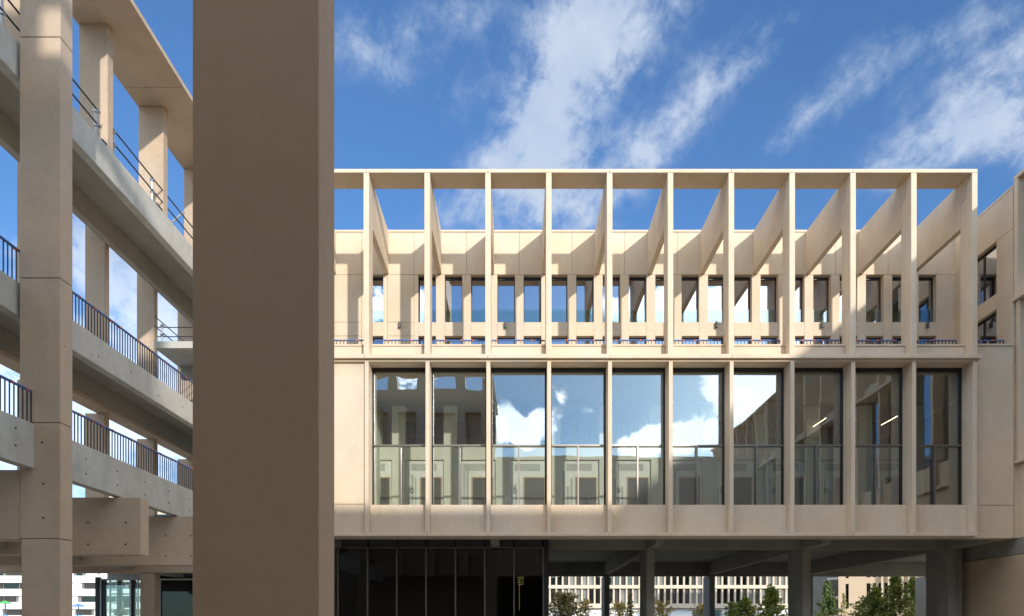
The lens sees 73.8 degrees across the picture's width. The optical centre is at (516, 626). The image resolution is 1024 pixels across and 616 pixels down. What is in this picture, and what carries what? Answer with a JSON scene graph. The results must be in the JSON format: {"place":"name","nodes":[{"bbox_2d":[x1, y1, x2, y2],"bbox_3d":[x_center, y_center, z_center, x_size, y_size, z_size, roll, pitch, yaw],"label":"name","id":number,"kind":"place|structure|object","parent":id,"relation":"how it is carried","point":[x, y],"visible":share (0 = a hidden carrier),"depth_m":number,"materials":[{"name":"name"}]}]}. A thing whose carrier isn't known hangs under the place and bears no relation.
{"place":"outdoors","nodes":[
{"label":"outdoors","id":0,"kind":"place"},
{"bbox_2d":[0,601,12,615],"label":"parasol","id":1,"kind":"object","parent":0,"point":[4,602],"visible":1,"depth_m":59.94,"materials":[{"name":"green fabric"}]},
{"bbox_2d":[72,604,85,615],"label":"parasol","id":2,"kind":"object","parent":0,"point":[78,605],"visible":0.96,"depth_m":59.96,"materials":[{"name":"blue fabric"}]},
{"bbox_2d":[0,0,192,615],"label":"gallery building","id":3,"kind":"structure","parent":0,"point":[54,534],"depth_m":15.05,"materials":[{"name":"brown concrete"}]},
{"bbox_2d":[0,0,192,238],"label":"scaffold railing","id":4,"kind":"object","parent":3,"relation":"on","point":[96,111],"visible":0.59,"depth_m":15.48,"materials":[{"name":"grey metal"}]},
{"bbox_2d":[154,316,192,340],"bbox_3d":[-9.864,-8.255,20.447,1.664,0.599,3.780,0,0,-26],"label":"scaffold railing","id":5,"kind":"object","parent":3,"relation":"on","point":[162,334],"visible":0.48,"depth_m":19.11,"materials":[{"name":"grey metal"}]},
{"bbox_2d":[109,580,138,615],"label":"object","id":6,"kind":"structure","parent":0,"point":[122,603],"depth_m":26.97,"materials":[{"name":"glass"}]},
{"bbox_2d":[0,0,1023,496],"label":"sky","id":7,"kind":"structure","parent":0,"point":[419,84],"materials":[{"name":"blue"}]},
{"bbox_2d":[813,577,837,615],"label":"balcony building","id":8,"kind":"structure","parent":0,"point":[818,584],"depth_m":76.34,"materials":[{"name":"green plant"}]},
{"bbox_2d":[815,580,840,615],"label":"tree","id":9,"kind":"object","parent":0,"point":[827,605],"visible":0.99,"depth_m":54.82,"materials":[{"name":"green plant"}]},
{"bbox_2d":[838,593,847,615],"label":"tree","id":10,"kind":"object","parent":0,"point":[843,603],"visible":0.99,"depth_m":45.99,"materials":[{"name":"green plant"}]},
{"bbox_2d":[838,577,916,615],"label":"tan building","id":11,"kind":"structure","parent":0,"point":[853,589],"depth_m":59.16,"materials":[{"name":"beige concrete"}]},
{"bbox_2d":[846,584,848,608],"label":"window","id":12,"kind":"structure","parent":11,"relation":"in","point":[847,585],"depth_m":59.71,"materials":[{"name":"black glass"}]},
{"bbox_3d":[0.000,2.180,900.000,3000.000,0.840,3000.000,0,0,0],"label":"ground","id":13,"kind":"structure","parent":0,"visible":0},
{"bbox_2d":[0,573,139,615],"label":"apartment block","id":14,"kind":"structure","parent":13,"relation":"on","point":[83,588],"depth_m":150.35,"materials":[{"name":"white paint"}]},
{"bbox_2d":[4,596,15,601],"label":"window","id":15,"kind":"structure","parent":14,"relation":"in","point":[6,598],"depth_m":150.34,"materials":[{"name":"grey glass"}]},
{"bbox_2d":[4,583,18,588],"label":"window","id":16,"kind":"structure","parent":14,"relation":"in","point":[6,585],"depth_m":150.34,"materials":[{"name":"teal glass"}]},
{"bbox_2d":[6,609,20,614],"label":"window","id":17,"kind":"structure","parent":14,"relation":"in","point":[8,611],"depth_m":150.34,"materials":[{"name":"grey glass"}]},
{"bbox_2d":[6,573,20,575],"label":"window","id":18,"kind":"structure","parent":14,"relation":"in","point":[7,574],"depth_m":150.34,"materials":[{"name":"grey glass"}]},
{"bbox_2d":[72,596,77,601],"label":"window","id":19,"kind":"structure","parent":14,"relation":"in","point":[74,598],"depth_m":150.34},
{"bbox_2d":[72,583,81,588],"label":"window","id":20,"kind":"structure","parent":14,"relation":"in","point":[74,585],"depth_m":150.34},
{"bbox_2d":[76,609,90,614],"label":"window","id":21,"kind":"structure","parent":14,"relation":"in","point":[81,611],"depth_m":150.34,"materials":[{"name":"grey glass"}]},
{"bbox_2d":[82,596,94,601],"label":"window","id":22,"kind":"structure","parent":14,"relation":"in","point":[84,598],"depth_m":150.34,"materials":[{"name":"teal glass"}]},
{"bbox_2d":[84,583,94,588],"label":"window","id":23,"kind":"structure","parent":14,"relation":"in","point":[86,585],"depth_m":150.34,"materials":[{"name":"grey glass"}]},
{"bbox_2d":[86,573,97,575],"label":"window","id":24,"kind":"structure","parent":14,"relation":"in","point":[87,574],"depth_m":150.34,"materials":[{"name":"white"}]},
{"bbox_2d":[549,577,787,615],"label":"office building","id":25,"kind":"structure","parent":13,"relation":"on","point":[684,594],"depth_m":110.50,"materials":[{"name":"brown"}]},
{"bbox_2d":[557,577,561,584],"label":"window","id":26,"kind":"structure","parent":25,"relation":"in","point":[559,579],"depth_m":110.85,"materials":[{"name":"black glass"}]},
{"bbox_2d":[576,589,580,603],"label":"window","id":27,"kind":"structure","parent":25,"relation":"in","point":[578,591],"depth_m":110.85,"materials":[{"name":"grey glass"}]},
{"bbox_2d":[576,577,580,584],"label":"window","id":28,"kind":"structure","parent":25,"relation":"in","point":[578,579],"depth_m":110.85,"materials":[{"name":"grey glass"}]},
{"bbox_2d":[583,589,586,600],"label":"window","id":29,"kind":"structure","parent":25,"relation":"in","point":[584,590],"depth_m":110.85,"materials":[{"name":"grey glass"}]},
{"bbox_2d":[589,589,593,603],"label":"window","id":30,"kind":"structure","parent":25,"relation":"in","point":[591,591],"depth_m":110.85,"materials":[{"name":"black glass"}]},
{"bbox_2d":[589,577,593,584],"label":"window","id":31,"kind":"structure","parent":25,"relation":"in","point":[591,579],"depth_m":110.85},
{"bbox_2d":[596,589,599,603],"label":"window","id":32,"kind":"structure","parent":25,"relation":"in","point":[597,590],"depth_m":110.85,"materials":[{"name":"black glass"}]},
{"bbox_2d":[610,589,612,603],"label":"window","id":33,"kind":"structure","parent":25,"relation":"in","point":[611,590],"depth_m":110.85,"materials":[{"name":"black glass"}]},
{"bbox_2d":[615,589,618,602],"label":"window","id":34,"kind":"structure","parent":25,"relation":"in","point":[616,590],"depth_m":110.85,"materials":[{"name":"grey glass"}]},
{"bbox_2d":[621,589,624,603],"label":"window","id":35,"kind":"structure","parent":25,"relation":"in","point":[622,590],"depth_m":110.85,"materials":[{"name":"grey glass"}]},
{"bbox_2d":[627,589,631,603],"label":"window","id":36,"kind":"structure","parent":25,"relation":"in","point":[628,590],"depth_m":110.85,"materials":[{"name":"grey glass"}]},
{"bbox_2d":[627,577,631,584],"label":"window","id":37,"kind":"structure","parent":25,"relation":"in","point":[629,579],"depth_m":110.85,"materials":[{"name":"grey glass"}]},
{"bbox_2d":[634,589,637,603],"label":"window","id":38,"kind":"structure","parent":25,"relation":"in","point":[635,590],"depth_m":110.85,"materials":[{"name":"grey glass"}]},
{"bbox_2d":[659,589,663,603],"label":"window","id":39,"kind":"structure","parent":25,"relation":"in","point":[661,591],"depth_m":110.85,"materials":[{"name":"grey glass"}]},
{"bbox_2d":[659,577,663,584],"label":"window","id":40,"kind":"structure","parent":25,"relation":"in","point":[661,579],"depth_m":110.85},
{"bbox_2d":[666,589,669,602],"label":"window","id":41,"kind":"structure","parent":25,"relation":"in","point":[667,590],"depth_m":110.85,"materials":[{"name":"black glass"}]},
{"bbox_2d":[672,589,675,603],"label":"window","id":42,"kind":"structure","parent":25,"relation":"in","point":[673,590],"depth_m":110.85,"materials":[{"name":"grey glass"}]},
{"bbox_2d":[679,589,682,603],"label":"window","id":43,"kind":"structure","parent":25,"relation":"in","point":[680,590],"depth_m":110.85,"materials":[{"name":"black glass"}]},
{"bbox_2d":[685,589,688,603],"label":"window","id":44,"kind":"structure","parent":25,"relation":"in","point":[686,590],"depth_m":110.85,"materials":[{"name":"grey glass"}]},
{"bbox_2d":[691,589,694,603],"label":"window","id":45,"kind":"structure","parent":25,"relation":"in","point":[692,590],"depth_m":110.85,"materials":[{"name":"grey glass"}]},
{"bbox_2d":[698,589,701,603],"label":"window","id":46,"kind":"structure","parent":25,"relation":"in","point":[699,590],"depth_m":110.85,"materials":[{"name":"grey glass"}]},
{"bbox_2d":[717,589,720,603],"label":"window","id":47,"kind":"structure","parent":25,"relation":"in","point":[718,590],"depth_m":110.85,"materials":[{"name":"black glass"}]},
{"bbox_2d":[723,589,726,603],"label":"window","id":48,"kind":"structure","parent":25,"relation":"in","point":[724,590],"depth_m":110.85,"materials":[{"name":"black glass"}]},
{"bbox_2d":[730,589,733,601],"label":"window","id":49,"kind":"structure","parent":25,"relation":"in","point":[731,590],"depth_m":110.85,"materials":[{"name":"black glass"}]},
{"bbox_2d":[736,589,739,602],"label":"window","id":50,"kind":"structure","parent":25,"relation":"in","point":[737,590],"depth_m":110.85,"materials":[{"name":"black glass"}]},
{"bbox_2d":[749,589,752,603],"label":"window","id":51,"kind":"structure","parent":25,"relation":"in","point":[750,590],"depth_m":110.85,"materials":[{"name":"grey glass"}]},
{"bbox_2d":[755,589,758,603],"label":"window","id":52,"kind":"structure","parent":25,"relation":"in","point":[756,590],"depth_m":110.85,"materials":[{"name":"grey glass"}]},
{"bbox_2d":[781,589,784,603],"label":"window","id":53,"kind":"structure","parent":25,"relation":"in","point":[782,590],"depth_m":110.85,"materials":[{"name":"grey glass"}]},
{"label":"courtyard paving","id":54,"kind":"structure","parent":0,"visible":0},
{"bbox_2d":[95,574,192,615],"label":"glass entrance","id":55,"kind":"object","parent":54,"relation":"on","point":[176,596],"visible":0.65,"depth_m":23.00,"materials":[{"name":"grey glass"}]},
{"bbox_2d":[193,0,333,615],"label":"concrete column","id":56,"kind":"structure","parent":54,"relation":"on","point":[263,307],"depth_m":4.00,"materials":[{"name":"brown concrete"}]},
{"bbox_2d":[334,540,548,615],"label":"glass lobby","id":57,"kind":"object","parent":54,"relation":"on","point":[432,578],"visible":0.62,"depth_m":21.95,"materials":[{"name":"black glass"}]},
{"bbox_2d":[549,590,588,615],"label":"tree","id":58,"kind":"object","parent":54,"relation":"on","point":[566,606],"visible":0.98,"depth_m":39.75,"materials":[{"name":"green plant"}]},
{"bbox_2d":[576,598,595,615],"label":"tree","id":59,"kind":"object","parent":54,"relation":"on","point":[587,602],"visible":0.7,"depth_m":42.91,"materials":[{"name":"green plant"}]},
{"bbox_2d":[610,600,639,615],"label":"tree","id":60,"kind":"object","parent":54,"relation":"on","point":[620,607],"visible":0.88,"depth_m":43.81,"materials":[{"name":"green plant"}]},
{"bbox_2d":[625,593,635,615],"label":"tree","id":61,"kind":"object","parent":54,"relation":"on","point":[630,610],"visible":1,"depth_m":41.97,"materials":[{"name":"green plant"}]},
{"bbox_2d":[655,600,678,615],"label":"tree","id":62,"kind":"object","parent":54,"relation":"on","point":[659,605],"visible":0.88,"depth_m":40.84,"materials":[{"name":"green plant"}]},
{"bbox_2d":[334,169,1014,615],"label":"courtyard building","id":63,"kind":"structure","parent":54,"relation":"on","point":[774,393],"depth_m":22.62,"materials":[{"name":"brown concrete"}]},
{"bbox_2d":[373,278,382,321],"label":"window","id":64,"kind":"structure","parent":63,"relation":"in","point":[377,282],"depth_m":23.62,"materials":[{"name":"blue glass"}]},
{"bbox_2d":[373,338,382,343],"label":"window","id":65,"kind":"structure","parent":63,"relation":"in","point":[376,342],"depth_m":23.62,"materials":[{"name":"blue glass"}]},
{"bbox_2d":[419,278,435,321],"bbox_3d":[-3.067,-11.263,23.610,0.602,1.625,0.100,0,0,0],"label":"window","id":66,"kind":"structure","parent":63,"relation":"in","point":[421,280],"depth_m":23.62,"materials":[{"name":"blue glass"}]},
{"bbox_2d":[419,338,435,343],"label":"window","id":67,"kind":"structure","parent":63,"relation":"in","point":[420,342],"depth_m":23.62,"materials":[{"name":"blue glass"}]},
{"bbox_2d":[445,278,461,321],"bbox_3d":[-2.164,-11.263,23.610,0.602,1.625,0.100,0,0,0],"label":"window","id":68,"kind":"structure","parent":63,"relation":"in","point":[453,286],"depth_m":23.62,"materials":[{"name":"blue glass"}]},
{"bbox_2d":[445,338,461,343],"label":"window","id":69,"kind":"structure","parent":63,"relation":"in","point":[446,342],"depth_m":23.62,"materials":[{"name":"blue glass"}]},
{"bbox_2d":[471,278,484,321],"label":"window","id":70,"kind":"structure","parent":63,"relation":"in","point":[477,284],"depth_m":23.62,"materials":[{"name":"glass"}]},
{"bbox_2d":[471,338,484,343],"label":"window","id":71,"kind":"structure","parent":63,"relation":"in","point":[472,342],"depth_m":23.62,"materials":[{"name":"glass"}]},
{"bbox_2d":[497,278,514,321],"bbox_3d":[-0.358,-11.263,23.610,0.602,1.625,0.100,0,0,0],"label":"window","id":72,"kind":"structure","parent":63,"relation":"in","point":[505,286],"depth_m":23.62,"materials":[{"name":"glass"}]},
{"bbox_2d":[497,338,514,343],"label":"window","id":73,"kind":"structure","parent":63,"relation":"in","point":[498,342],"depth_m":23.62,"materials":[{"name":"glass"}]},
{"bbox_2d":[524,278,540,321],"bbox_3d":[0.545,-11.263,23.610,0.602,1.625,0.100,0,0,0],"label":"window","id":74,"kind":"structure","parent":63,"relation":"in","point":[532,286],"depth_m":23.62,"materials":[{"name":"glass"}]},
{"bbox_2d":[524,338,540,343],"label":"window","id":75,"kind":"structure","parent":63,"relation":"in","point":[525,342],"depth_m":23.62,"materials":[{"name":"glass"}]},
{"bbox_2d":[552,278,566,321],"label":"window","id":76,"kind":"structure","parent":63,"relation":"in","point":[559,285],"depth_m":23.62,"materials":[{"name":"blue glass"}]},
{"bbox_2d":[552,338,566,343],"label":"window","id":77,"kind":"structure","parent":63,"relation":"in","point":[553,342],"depth_m":23.62,"materials":[{"name":"glass"}]},
{"bbox_2d":[576,278,592,321],"bbox_3d":[2.351,-11.263,23.610,0.602,1.625,0.100,0,0,0],"label":"window","id":78,"kind":"structure","parent":63,"relation":"in","point":[584,286],"depth_m":23.62,"materials":[{"name":"blue glass"}]},
{"bbox_2d":[576,338,592,343],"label":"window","id":79,"kind":"structure","parent":63,"relation":"in","point":[577,342],"depth_m":23.62,"materials":[{"name":"glass"}]},
{"bbox_2d":[603,278,618,321],"bbox_3d":[3.254,-11.263,23.610,0.602,1.625,0.100,0,0,0],"label":"window","id":80,"kind":"structure","parent":63,"relation":"in","point":[615,281],"depth_m":23.62,"materials":[{"name":"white glass"}]},
{"bbox_2d":[603,338,618,343],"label":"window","id":81,"kind":"structure","parent":63,"relation":"in","point":[613,342],"depth_m":23.61,"materials":[{"name":"glass"}]},
{"bbox_2d":[629,278,645,321],"bbox_3d":[4.157,-11.263,23.610,0.602,1.625,0.100,0,0,0],"label":"window","id":82,"kind":"structure","parent":63,"relation":"in","point":[637,286],"depth_m":23.62,"materials":[{"name":"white glass"}]},
{"bbox_2d":[629,338,645,343],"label":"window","id":83,"kind":"structure","parent":63,"relation":"in","point":[632,342],"depth_m":23.62,"materials":[{"name":"blue glass"}]},
{"bbox_2d":[655,278,663,321],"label":"window","id":84,"kind":"structure","parent":63,"relation":"in","point":[659,282],"depth_m":23.62,"materials":[{"name":"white glass"}]},
{"bbox_2d":[682,278,697,321],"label":"window","id":85,"kind":"structure","parent":63,"relation":"in","point":[689,286],"depth_m":23.62,"materials":[{"name":"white glass"}]},
{"bbox_2d":[682,338,697,343],"bbox_3d":[5.963,-9.008,23.625,0.602,1.935,0.070,0,0,0],"label":"terrace door","id":86,"kind":"structure","parent":63,"relation":"in","point":[687,342],"depth_m":23.62,"materials":[{"name":"blue glass"}]},
{"bbox_2d":[708,278,722,321],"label":"window","id":87,"kind":"structure","parent":63,"relation":"in","point":[715,285],"depth_m":23.62,"materials":[{"name":"glass"}]},
{"bbox_2d":[708,338,722,343],"bbox_3d":[6.866,-9.008,23.625,0.602,1.935,0.070,0,0,0],"label":"terrace door","id":88,"kind":"structure","parent":63,"relation":"in","point":[712,342],"depth_m":23.62,"materials":[{"name":"blue glass"}]},
{"bbox_2d":[734,278,749,321],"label":"window","id":89,"kind":"structure","parent":63,"relation":"in","point":[741,286],"depth_m":23.62,"materials":[{"name":"clear glass"}]},
{"bbox_2d":[734,338,749,343],"bbox_3d":[7.769,-9.008,23.625,0.602,1.935,0.070,0,0,0],"label":"terrace door","id":90,"kind":"structure","parent":63,"relation":"in","point":[735,342],"depth_m":23.62,"materials":[{"name":"blue glass"}]},
{"bbox_2d":[761,278,775,321],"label":"window","id":91,"kind":"structure","parent":63,"relation":"in","point":[768,285],"depth_m":23.62,"materials":[{"name":"clear glass"}]},
{"bbox_2d":[761,338,775,343],"bbox_3d":[8.672,-9.008,23.625,0.602,1.935,0.070,0,0,0],"label":"terrace door","id":92,"kind":"structure","parent":63,"relation":"in","point":[767,342],"depth_m":23.59,"materials":[{"name":"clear glass"}]},
{"bbox_2d":[795,278,801,321],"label":"window","id":93,"kind":"structure","parent":63,"relation":"in","point":[798,281],"depth_m":23.62,"materials":[{"name":"clear glass"}]},
{"bbox_2d":[813,278,827,321],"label":"window","id":94,"kind":"structure","parent":63,"relation":"in","point":[820,285],"depth_m":23.62,"materials":[{"name":"clear glass"}]},
{"bbox_2d":[813,338,827,343],"bbox_3d":[10.478,-9.008,23.625,0.602,1.935,0.070,0,0,0],"label":"terrace door","id":95,"kind":"structure","parent":63,"relation":"in","point":[815,342],"depth_m":23.62,"materials":[{"name":"clear glass"}]},
{"bbox_2d":[840,278,841,321],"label":"window","id":96,"kind":"structure","parent":63,"relation":"in","point":[840,278],"depth_m":23.62,"materials":[{"name":"clear glass"}]},
{"bbox_2d":[866,278,880,321],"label":"window","id":97,"kind":"structure","parent":63,"relation":"in","point":[873,285],"depth_m":23.62,"materials":[{"name":"clear glass"}]},
{"bbox_2d":[866,338,880,343],"bbox_3d":[12.284,-9.008,23.625,0.602,1.935,0.070,0,0,0],"label":"terrace door","id":98,"kind":"structure","parent":63,"relation":"in","point":[866,338],"depth_m":23.59,"materials":[{"name":"glass"}]},
{"bbox_2d":[892,278,900,321],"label":"window","id":99,"kind":"structure","parent":63,"relation":"in","point":[896,282],"depth_m":23.62,"materials":[{"name":"glass"}]},
{"bbox_2d":[892,338,900,343],"bbox_3d":[13.187,-9.008,23.625,0.602,1.935,0.070,0,0,0],"label":"terrace door","id":100,"kind":"structure","parent":63,"relation":"in","point":[899,339],"depth_m":23.59,"materials":[{"name":"glass"}]},
{"bbox_2d":[919,278,932,321],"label":"window","id":101,"kind":"structure","parent":63,"relation":"in","point":[925,284],"depth_m":23.62,"materials":[{"name":"clear glass"}]},
{"bbox_2d":[919,338,932,343],"bbox_3d":[14.090,-9.008,23.625,0.602,1.935,0.070,0,0,0],"label":"terrace door","id":102,"kind":"structure","parent":63,"relation":"in","point":[919,338],"depth_m":23.59,"materials":[{"name":"metal"}]},
{"bbox_2d":[688,603,702,615],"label":"tree","id":103,"kind":"object","parent":54,"relation":"on","point":[700,608],"visible":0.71,"depth_m":42.97,"materials":[{"name":"green plant"}]},
{"bbox_2d":[717,601,756,615],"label":"tree","id":104,"kind":"object","parent":54,"relation":"on","point":[731,608],"visible":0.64,"depth_m":39.85,"materials":[{"name":"green plant"}]},
{"bbox_2d":[732,595,764,615],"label":"tree","id":105,"kind":"object","parent":54,"relation":"on","point":[743,607],"visible":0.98,"depth_m":38.84,"materials":[{"name":"green plant"}]},
{"bbox_2d":[748,583,787,615],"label":"tree","id":106,"kind":"object","parent":54,"relation":"on","point":[771,601],"visible":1,"depth_m":37.75,"materials":[{"name":"green plant"}]},
{"bbox_2d":[846,599,875,615],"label":"tree","id":107,"kind":"object","parent":54,"relation":"on","point":[856,606],"visible":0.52,"depth_m":37.05,"materials":[{"name":"green plant"}]},
{"bbox_2d":[852,584,904,615],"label":"tree","id":108,"kind":"object","parent":54,"relation":"on","point":[872,599],"visible":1,"depth_m":35.85,"materials":[{"name":"green plant"}]},
{"bbox_2d":[873,577,914,615],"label":"tree","id":109,"kind":"object","parent":54,"relation":"on","point":[895,585],"visible":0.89,"depth_m":35.79,"materials":[{"name":"green plant"}]},
{"bbox_2d":[900,577,915,615],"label":"tree","id":110,"kind":"object","parent":54,"relation":"on","point":[911,584],"visible":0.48,"depth_m":36.90,"materials":[{"name":"green plant"}]},
{"bbox_2d":[944,168,1023,615],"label":"wing building","id":111,"kind":"structure","parent":54,"relation":"on","point":[992,577],"depth_m":21.11,"materials":[{"name":"beige concrete"}]},
{"bbox_2d":[978,245,996,305],"bbox_3d":[15.165,-11.236,22.140,0.070,1.632,1.620,0,0,0],"label":"window","id":112,"kind":"structure","parent":111,"relation":"in","point":[987,263],"depth_m":21.95,"materials":[{"name":"glass"}]},
{"bbox_2d":[978,312,996,343],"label":"window","id":113,"kind":"structure","parent":111,"relation":"in","point":[987,329],"depth_m":21.91,"materials":[{"name":"glass"}]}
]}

